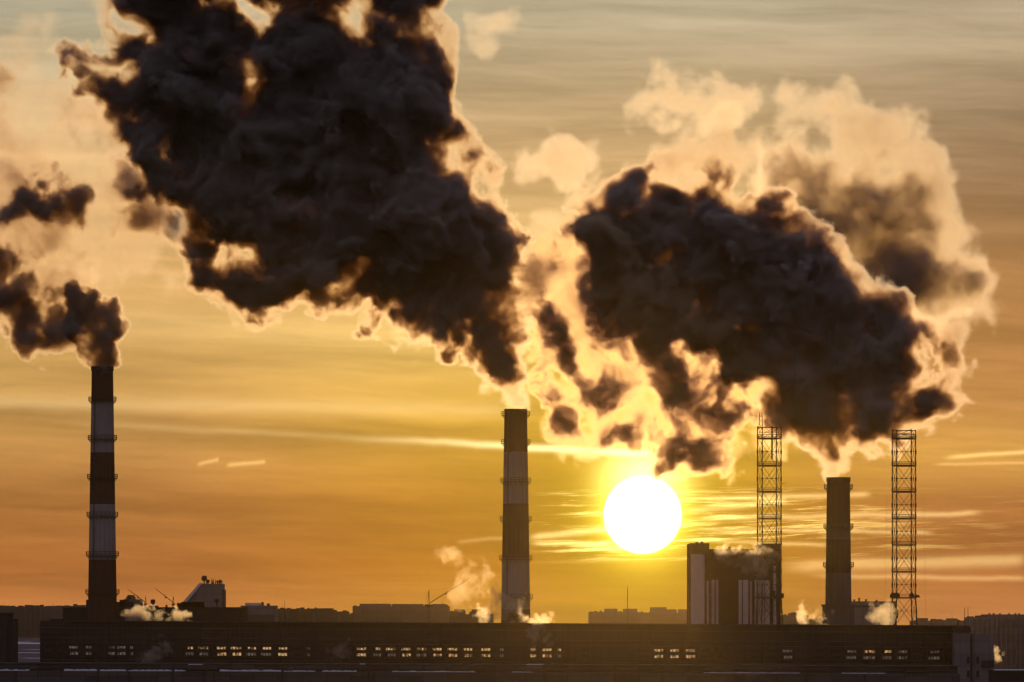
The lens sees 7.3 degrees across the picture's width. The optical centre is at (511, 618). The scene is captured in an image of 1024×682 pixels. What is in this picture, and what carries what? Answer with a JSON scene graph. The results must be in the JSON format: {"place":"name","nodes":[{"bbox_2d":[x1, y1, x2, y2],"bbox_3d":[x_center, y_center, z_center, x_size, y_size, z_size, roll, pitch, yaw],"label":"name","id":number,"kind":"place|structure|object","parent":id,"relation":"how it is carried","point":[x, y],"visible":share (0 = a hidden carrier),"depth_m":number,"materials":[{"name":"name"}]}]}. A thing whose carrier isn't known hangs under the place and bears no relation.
{"place":"outdoors","nodes":[
{"label":"outdoors","id":0,"kind":"place"},
{"bbox_2d":[0,613,17,661],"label":"brick tower","id":1,"kind":"structure","parent":0,"point":[8,638],"depth_m":1701.00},
{"bbox_2d":[18,638,39,661],"bbox_3d":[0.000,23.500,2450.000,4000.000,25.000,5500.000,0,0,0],"label":"ground","id":2,"kind":"structure","parent":0,"point":[28,649],"depth_m":3975.59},
{"bbox_2d":[0,605,65,637],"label":"apartment block","id":3,"kind":"structure","parent":2,"relation":"on","point":[29,617],"depth_m":4560.00,"materials":[{"name":"paint"}]},
{"bbox_2d":[64,604,85,606],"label":"apartment block","id":4,"kind":"structure","parent":2,"relation":"on","point":[75,605],"depth_m":4803.00,"materials":[{"name":"black"}]},
{"bbox_2d":[85,366,118,620],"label":"chimney","id":5,"kind":"object","parent":2,"relation":"on","point":[102,592],"visible":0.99,"depth_m":1997.30,"materials":[{"name":"red paint"}]},
{"bbox_2d":[124,595,142,606],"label":"apartment block","id":6,"kind":"structure","parent":2,"relation":"on","point":[137,602],"depth_m":3008.26,"materials":[{"name":"grey"}]},
{"bbox_2d":[129,590,146,606],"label":"tower crane","id":7,"kind":"object","parent":2,"relation":"on","point":[145,603],"visible":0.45,"depth_m":2699.95,"materials":[{"name":"metal"}]},
{"bbox_2d":[155,588,174,606],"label":"tower crane","id":8,"kind":"object","parent":2,"relation":"on","point":[173,603],"visible":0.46,"depth_m":2699.95,"materials":[{"name":"metal"}]},
{"bbox_2d":[183,576,225,606],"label":"sloped building","id":9,"kind":"structure","parent":2,"relation":"on","point":[207,594],"depth_m":2900.00,"materials":[{"name":"grey concrete"}]},
{"bbox_2d":[241,602,277,621],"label":"building","id":10,"kind":"structure","parent":2,"relation":"on","point":[259,612],"depth_m":2700.00,"materials":[{"name":"grey concrete"}]},
{"bbox_2d":[278,608,302,621],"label":"apartment block","id":11,"kind":"structure","parent":2,"relation":"on","point":[289,615],"depth_m":3360.00,"materials":[{"name":"paint"}]},
{"bbox_2d":[300,607,315,621],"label":"apartment block","id":12,"kind":"structure","parent":2,"relation":"on","point":[308,614],"depth_m":3540.00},
{"bbox_2d":[314,608,339,621],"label":"apartment block","id":13,"kind":"structure","parent":2,"relation":"on","point":[326,615],"depth_m":3360.00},
{"bbox_2d":[340,610,355,621],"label":"apartment block","id":14,"kind":"structure","parent":2,"relation":"on","point":[346,616],"depth_m":3660.00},
{"bbox_2d":[353,601,449,622],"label":"apartment block","id":15,"kind":"structure","parent":2,"relation":"on","point":[383,612],"depth_m":4200.00,"materials":[{"name":"paint"}]},
{"bbox_2d":[424,578,469,621],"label":"tower crane","id":16,"kind":"object","parent":2,"relation":"on","point":[427,605],"visible":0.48,"depth_m":2799.95,"materials":[{"name":"metal"}]},
{"bbox_2d":[449,609,465,622],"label":"apartment block","id":17,"kind":"structure","parent":2,"relation":"on","point":[455,615],"depth_m":3780.00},
{"bbox_2d":[462,609,493,622],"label":"apartment block","id":18,"kind":"structure","parent":2,"relation":"on","point":[476,616],"depth_m":3480.00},
{"bbox_2d":[0,662,959,681],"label":"front annex","id":19,"kind":"object","parent":2,"relation":"on","point":[199,672],"visible":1,"depth_m":1500.00,"materials":[{"name":"black"}]},
{"bbox_2d":[40,619,968,664],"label":"machine hall","id":20,"kind":"structure","parent":2,"relation":"on","point":[62,640],"depth_m":1800.00,"materials":[{"name":"brown"}]},
{"bbox_2d":[44,643,52,656],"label":"window","id":21,"kind":"structure","parent":20,"relation":"in","point":[48,647],"depth_m":1800.04,"materials":[{"name":"black glass"}]},
{"bbox_2d":[55,643,64,656],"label":"window","id":22,"kind":"structure","parent":20,"relation":"in","point":[59,647],"depth_m":1800.04,"materials":[{"name":"black glass"}]},
{"bbox_2d":[67,643,78,656],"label":"window","id":23,"kind":"structure","parent":20,"relation":"in","point":[73,648],"depth_m":1800.04,"materials":[{"name":"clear glass"}]},
{"bbox_2d":[81,643,92,656],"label":"window","id":24,"kind":"structure","parent":20,"relation":"in","point":[86,647],"depth_m":1799.82,"materials":[{"name":"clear glass"}]},
{"bbox_2d":[92,643,103,656],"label":"window","id":25,"kind":"structure","parent":20,"relation":"in","point":[97,648],"depth_m":1800.04,"materials":[{"name":"black glass"}]},
{"bbox_2d":[106,643,115,656],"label":"window","id":26,"kind":"structure","parent":20,"relation":"in","point":[112,645],"depth_m":1800.04,"materials":[{"name":"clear glass"}]},
{"bbox_2d":[115,643,126,656],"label":"window","id":27,"kind":"structure","parent":20,"relation":"in","point":[120,647],"depth_m":1800.04,"materials":[{"name":"grey glass"}]},
{"bbox_2d":[128,643,133,656],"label":"window","id":28,"kind":"structure","parent":20,"relation":"in","point":[131,645],"depth_m":1799.60,"materials":[{"name":"grey glass"}]},
{"bbox_2d":[159,644,170,656],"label":"window","id":29,"kind":"structure","parent":20,"relation":"in","point":[164,649],"depth_m":1800.04,"materials":[{"name":"black glass"}]},
{"bbox_2d":[183,644,194,657],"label":"window","id":30,"kind":"structure","parent":20,"relation":"in","point":[188,648],"depth_m":1800.04,"materials":[{"name":"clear glass"}]},
{"bbox_2d":[195,644,209,657],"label":"window","id":31,"kind":"structure","parent":20,"relation":"in","point":[202,650],"depth_m":1800.04,"materials":[{"name":"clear glass"}]},
{"bbox_2d":[212,644,227,657],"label":"window","id":32,"kind":"structure","parent":20,"relation":"in","point":[219,650],"depth_m":1800.04,"materials":[{"name":"yellow glass"}]},
{"bbox_2d":[228,644,242,657],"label":"window","id":33,"kind":"structure","parent":20,"relation":"in","point":[235,650],"depth_m":1800.04,"materials":[{"name":"yellow glass"}]},
{"bbox_2d":[244,644,257,657],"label":"window","id":34,"kind":"structure","parent":20,"relation":"in","point":[250,650],"depth_m":1800.04,"materials":[{"name":"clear glass"}]},
{"bbox_2d":[259,644,272,657],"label":"window","id":35,"kind":"structure","parent":20,"relation":"in","point":[265,650],"depth_m":1800.04,"materials":[{"name":"yellow glass"}]},
{"bbox_2d":[274,644,288,657],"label":"window","id":36,"kind":"structure","parent":20,"relation":"in","point":[280,650],"depth_m":1800.04,"materials":[{"name":"yellow glass"}]},
{"bbox_2d":[290,644,301,657],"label":"window","id":37,"kind":"structure","parent":20,"relation":"in","point":[295,649],"depth_m":1800.04,"materials":[{"name":"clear glass"}]},
{"bbox_2d":[305,644,311,657],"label":"window","id":38,"kind":"structure","parent":20,"relation":"in","point":[308,646],"depth_m":1800.04,"materials":[{"name":"brown glass"}]},
{"bbox_2d":[324,644,336,657],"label":"window","id":39,"kind":"structure","parent":20,"relation":"in","point":[330,649],"depth_m":1800.04,"materials":[{"name":"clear glass"}]},
{"bbox_2d":[341,645,349,657],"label":"window","id":40,"kind":"structure","parent":20,"relation":"in","point":[345,649],"depth_m":1800.04,"materials":[{"name":"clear glass"}]},
{"bbox_2d":[354,645,366,657],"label":"window","id":41,"kind":"structure","parent":20,"relation":"in","point":[360,651],"depth_m":1800.04,"materials":[{"name":"yellow glass"}]},
{"bbox_2d":[371,645,381,658],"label":"window","id":42,"kind":"structure","parent":20,"relation":"in","point":[376,649],"depth_m":1800.04,"materials":[{"name":"glass"}]},
{"bbox_2d":[383,645,396,658],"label":"window","id":43,"kind":"structure","parent":20,"relation":"in","point":[390,651],"depth_m":1800.04,"materials":[{"name":"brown glass"}]},
{"bbox_2d":[398,645,411,658],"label":"window","id":44,"kind":"structure","parent":20,"relation":"in","point":[405,651],"depth_m":1800.04,"materials":[{"name":"yellow glass"}]},
{"bbox_2d":[414,645,427,658],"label":"window","id":45,"kind":"structure","parent":20,"relation":"in","point":[417,648],"depth_m":1800.04,"materials":[{"name":"brown glass"}]},
{"bbox_2d":[429,645,442,658],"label":"window","id":46,"kind":"structure","parent":20,"relation":"in","point":[436,651],"depth_m":1800.04,"materials":[{"name":"yellow glass"}]},
{"bbox_2d":[444,645,458,658],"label":"window","id":47,"kind":"structure","parent":20,"relation":"in","point":[451,651],"depth_m":1800.04,"materials":[{"name":"yellow glass"}]},
{"bbox_2d":[460,645,473,658],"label":"window","id":48,"kind":"structure","parent":20,"relation":"in","point":[466,651],"depth_m":1800.04,"materials":[{"name":"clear glass"}]},
{"bbox_2d":[479,645,491,658],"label":"window","id":49,"kind":"structure","parent":20,"relation":"in","point":[484,650],"depth_m":1800.04,"materials":[{"name":"glass"}]},
{"bbox_2d":[498,645,504,658],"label":"window","id":50,"kind":"structure","parent":20,"relation":"in","point":[501,648],"depth_m":1800.04,"materials":[{"name":"brown glass"}]},
{"bbox_2d":[529,646,536,658],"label":"window","id":51,"kind":"structure","parent":20,"relation":"in","point":[532,649],"depth_m":1800.04,"materials":[{"name":"glass"}]},
{"bbox_2d":[539,646,552,658],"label":"window","id":52,"kind":"structure","parent":20,"relation":"in","point":[545,652],"depth_m":1800.04,"materials":[{"name":"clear glass"}]},
{"bbox_2d":[554,646,562,659],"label":"window","id":53,"kind":"structure","parent":20,"relation":"in","point":[558,649],"depth_m":1800.04,"materials":[{"name":"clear glass"}]},
{"bbox_2d":[578,646,589,659],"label":"window","id":54,"kind":"structure","parent":20,"relation":"in","point":[583,651],"depth_m":1800.04,"materials":[{"name":"brown glass"}]},
{"bbox_2d":[635,646,647,659],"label":"window","id":55,"kind":"structure","parent":20,"relation":"in","point":[637,648],"depth_m":1800.04,"materials":[{"name":"brown glass"}]},
{"bbox_2d":[653,646,664,659],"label":"window","id":56,"kind":"structure","parent":20,"relation":"in","point":[658,651],"depth_m":1800.04,"materials":[{"name":"glass"}]},
{"bbox_2d":[669,646,679,659],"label":"window","id":57,"kind":"structure","parent":20,"relation":"in","point":[673,650],"depth_m":1800.04,"materials":[{"name":"glass"}]},
{"bbox_2d":[684,646,696,659],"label":"window","id":58,"kind":"structure","parent":20,"relation":"in","point":[690,651],"depth_m":1800.04,"materials":[{"name":"brown glass"}]},
{"bbox_2d":[698,646,710,659],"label":"window","id":59,"kind":"structure","parent":20,"relation":"in","point":[704,651],"depth_m":1800.04,"materials":[{"name":"brown glass"}]},
{"bbox_2d":[713,647,723,659],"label":"window","id":60,"kind":"structure","parent":20,"relation":"in","point":[718,652],"depth_m":1800.04,"materials":[{"name":"brown glass"}]},
{"bbox_2d":[763,647,777,660],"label":"window","id":61,"kind":"structure","parent":20,"relation":"in","point":[769,653],"depth_m":1800.04,"materials":[{"name":"black glass"}]},
{"bbox_2d":[779,647,793,660],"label":"window","id":62,"kind":"structure","parent":20,"relation":"in","point":[785,653],"depth_m":1800.04,"materials":[{"name":"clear glass"}]},
{"bbox_2d":[843,647,857,660],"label":"window","id":63,"kind":"structure","parent":20,"relation":"in","point":[849,653],"depth_m":1800.04,"materials":[{"name":"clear glass"}]},
{"bbox_2d":[861,647,875,660],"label":"window","id":64,"kind":"structure","parent":20,"relation":"in","point":[867,653],"depth_m":1800.04,"materials":[{"name":"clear glass"}]},
{"bbox_2d":[879,647,892,660],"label":"window","id":65,"kind":"structure","parent":20,"relation":"in","point":[885,652],"depth_m":1800.04,"materials":[{"name":"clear glass"}]},
{"bbox_2d":[895,648,907,660],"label":"window","id":66,"kind":"structure","parent":20,"relation":"in","point":[901,654],"depth_m":1800.04,"materials":[{"name":"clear glass"}]},
{"bbox_2d":[926,648,940,661],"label":"window","id":67,"kind":"structure","parent":20,"relation":"in","point":[932,654],"depth_m":1800.04,"materials":[{"name":"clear glass"}]},
{"bbox_2d":[499,409,532,622],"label":"chimney","id":68,"kind":"object","parent":2,"relation":"on","point":[516,598],"visible":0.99,"depth_m":1997.21,"materials":[{"name":"red paint"}]},
{"bbox_2d":[588,609,639,623],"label":"apartment block","id":69,"kind":"structure","parent":2,"relation":"on","point":[611,616],"depth_m":4200.00,"materials":[{"name":"paint"}]},
{"bbox_2d":[640,607,686,623],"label":"apartment block","id":70,"kind":"structure","parent":2,"relation":"on","point":[659,615],"depth_m":4380.00,"materials":[{"name":"paint"}]},
{"bbox_2d":[781,612,808,624],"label":"apartment block","id":71,"kind":"structure","parent":2,"relation":"on","point":[794,618],"depth_m":3600.00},
{"bbox_2d":[809,618,821,624],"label":"apartment block","id":72,"kind":"structure","parent":2,"relation":"on","point":[815,621],"depth_m":4680.00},
{"bbox_2d":[821,477,855,624],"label":"chimney","id":73,"kind":"object","parent":2,"relation":"on","point":[838,607],"visible":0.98,"depth_m":1997.19,"materials":[{"name":"red paint"}]},
{"bbox_2d":[910,618,937,624],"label":"apartment block","id":74,"kind":"structure","parent":2,"relation":"on","point":[923,621],"depth_m":4200.00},
{"bbox_2d":[937,618,963,624],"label":"apartment block","id":75,"kind":"structure","parent":2,"relation":"on","point":[950,621],"depth_m":4320.00,"materials":[{"name":"paint"}]},
{"bbox_2d":[965,613,1023,668],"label":"apartment block","id":76,"kind":"structure","parent":2,"relation":"on","point":[1007,630],"depth_m":3000.00,"materials":[{"name":"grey concrete"}]},
{"bbox_2d":[62,599,247,620],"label":"boiler house","id":77,"kind":"structure","parent":0,"point":[127,610],"depth_m":2060.00,"materials":[{"name":"paint"}]},
{"bbox_2d":[0,0,1023,624],"label":"sky","id":78,"kind":"structure","parent":0,"point":[317,252],"materials":[{"name":"orange"}]},
{"bbox_2d":[687,541,780,623],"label":"power block","id":79,"kind":"structure","parent":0,"point":[721,586],"depth_m":2060.20,"materials":[{"name":"paint"}]},
{"bbox_2d":[756,412,784,623],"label":"lattice tower","id":80,"kind":"structure","parent":0,"point":[772,437],"depth_m":1958.96,"materials":[{"name":"metal"}]},
{"bbox_2d":[851,598,894,624],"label":"grey block","id":81,"kind":"structure","parent":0,"point":[876,612],"depth_m":2400.00,"materials":[{"name":"concrete"}]},
{"bbox_2d":[885,429,925,624],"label":"lattice tower","id":82,"kind":"structure","parent":0,"point":[896,596],"depth_m":1958.35,"materials":[{"name":"metal"}]},
{"bbox_2d":[952,608,993,681],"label":"stair tower","id":83,"kind":"structure","parent":0,"point":[973,657],"depth_m":1790.50,"materials":[{"name":"grey concrete"}]},
{"bbox_2d":[988,669,1023,681],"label":"shed","id":84,"kind":"structure","parent":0,"point":[1006,675],"depth_m":1700.00,"materials":[{"name":"black"}]}
]}

